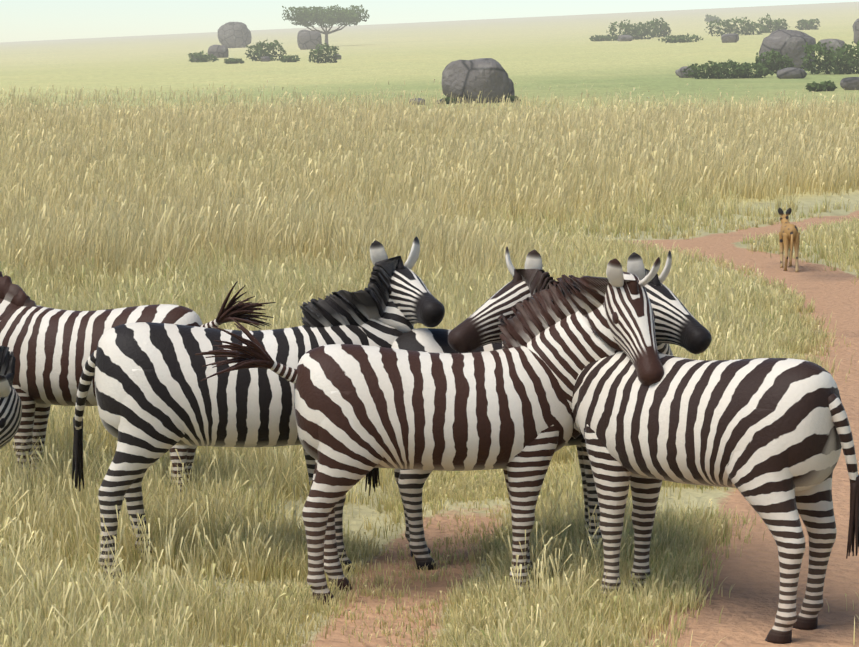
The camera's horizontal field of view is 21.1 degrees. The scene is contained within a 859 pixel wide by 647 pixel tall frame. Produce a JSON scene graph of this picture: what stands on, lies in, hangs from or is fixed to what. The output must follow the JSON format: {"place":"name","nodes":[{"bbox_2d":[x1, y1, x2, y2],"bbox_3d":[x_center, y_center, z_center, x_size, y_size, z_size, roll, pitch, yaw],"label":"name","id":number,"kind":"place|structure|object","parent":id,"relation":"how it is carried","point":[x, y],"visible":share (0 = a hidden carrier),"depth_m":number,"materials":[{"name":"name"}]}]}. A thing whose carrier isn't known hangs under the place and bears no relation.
{"place":"outdoors","nodes":[
{"label":"outdoors","id":0,"kind":"place"},
{"bbox_2d":[0,2,858,646],"bbox_3d":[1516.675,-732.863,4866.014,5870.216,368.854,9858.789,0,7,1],"label":"ground","id":1,"kind":"structure","parent":0,"point":[558,54],"depth_m":123.75,"materials":[{"name":"brown soil"}]},
{"bbox_2d":[0,346,21,448],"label":"zebra","id":2,"kind":"object","parent":1,"relation":"on","point":[10,410],"visible":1,"depth_m":13.34},
{"bbox_2d":[0,271,275,499],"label":"zebra","id":3,"kind":"object","parent":1,"relation":"on","point":[52,349],"visible":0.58,"depth_m":13.66},
{"bbox_2d":[72,237,444,584],"bbox_3d":[-0.916,0.438,12.191,1.906,1.739,0.722,-2,7,-13],"label":"zebra","id":4,"kind":"object","parent":1,"relation":"on","point":[157,398],"visible":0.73,"depth_m":11.88},
{"bbox_2d":[292,17,360,44],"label":"acacia wood","id":5,"kind":"object","parent":1,"relation":"on","point":[326,32],"visible":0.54,"depth_m":412.40,"materials":[{"name":"brown plant"}]},
{"bbox_2d":[0,79,858,646],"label":"grass","id":6,"kind":"structure","parent":1,"relation":"on","point":[102,207],"depth_m":25.83,"materials":[{"name":"beige plant"}]},
{"bbox_2d":[195,257,663,604],"bbox_3d":[0.004,0.514,11.552,2.325,1.737,0.763,1,7,5],"label":"zebra","id":7,"kind":"object","parent":1,"relation":"on","point":[361,411],"visible":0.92,"depth_m":11.39},
{"bbox_2d":[188,4,858,103],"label":"foliage","id":8,"kind":"object","parent":1,"relation":"on","point":[320,16],"visible":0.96,"depth_m":259.84,"materials":[{"name":"green plant"}]},
{"bbox_2d":[193,18,858,104],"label":"rocks","id":9,"kind":"object","parent":1,"relation":"on","point":[462,78],"visible":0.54,"depth_m":148.58,"materials":[{"name":"grey stone"}]},
{"bbox_2d":[365,250,711,569],"bbox_3d":[0.692,0.441,12.227,1.942,1.725,0.935,3,7,25],"label":"zebra","id":10,"kind":"object","parent":1,"relation":"on","point":[676,322],"visible":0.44,"depth_m":12.15},
{"bbox_2d":[448,247,858,643],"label":"zebra","id":11,"kind":"object","parent":1,"relation":"on","point":[769,439],"visible":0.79,"depth_m":10.86},
{"bbox_2d":[778,208,799,271],"bbox_3d":[4.549,-1.068,29.156,0.211,0.758,0.953,0,7,3],"label":"antelope","id":12,"kind":"object","parent":1,"relation":"on","point":[789,236],"visible":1,"depth_m":28.80,"materials":[{"name":"fur"}]},
{"bbox_2d":[0,0,858,41],"label":"sky","id":13,"kind":"structure","parent":0,"point":[20,20],"materials":[{"name":"white"}]}
]}

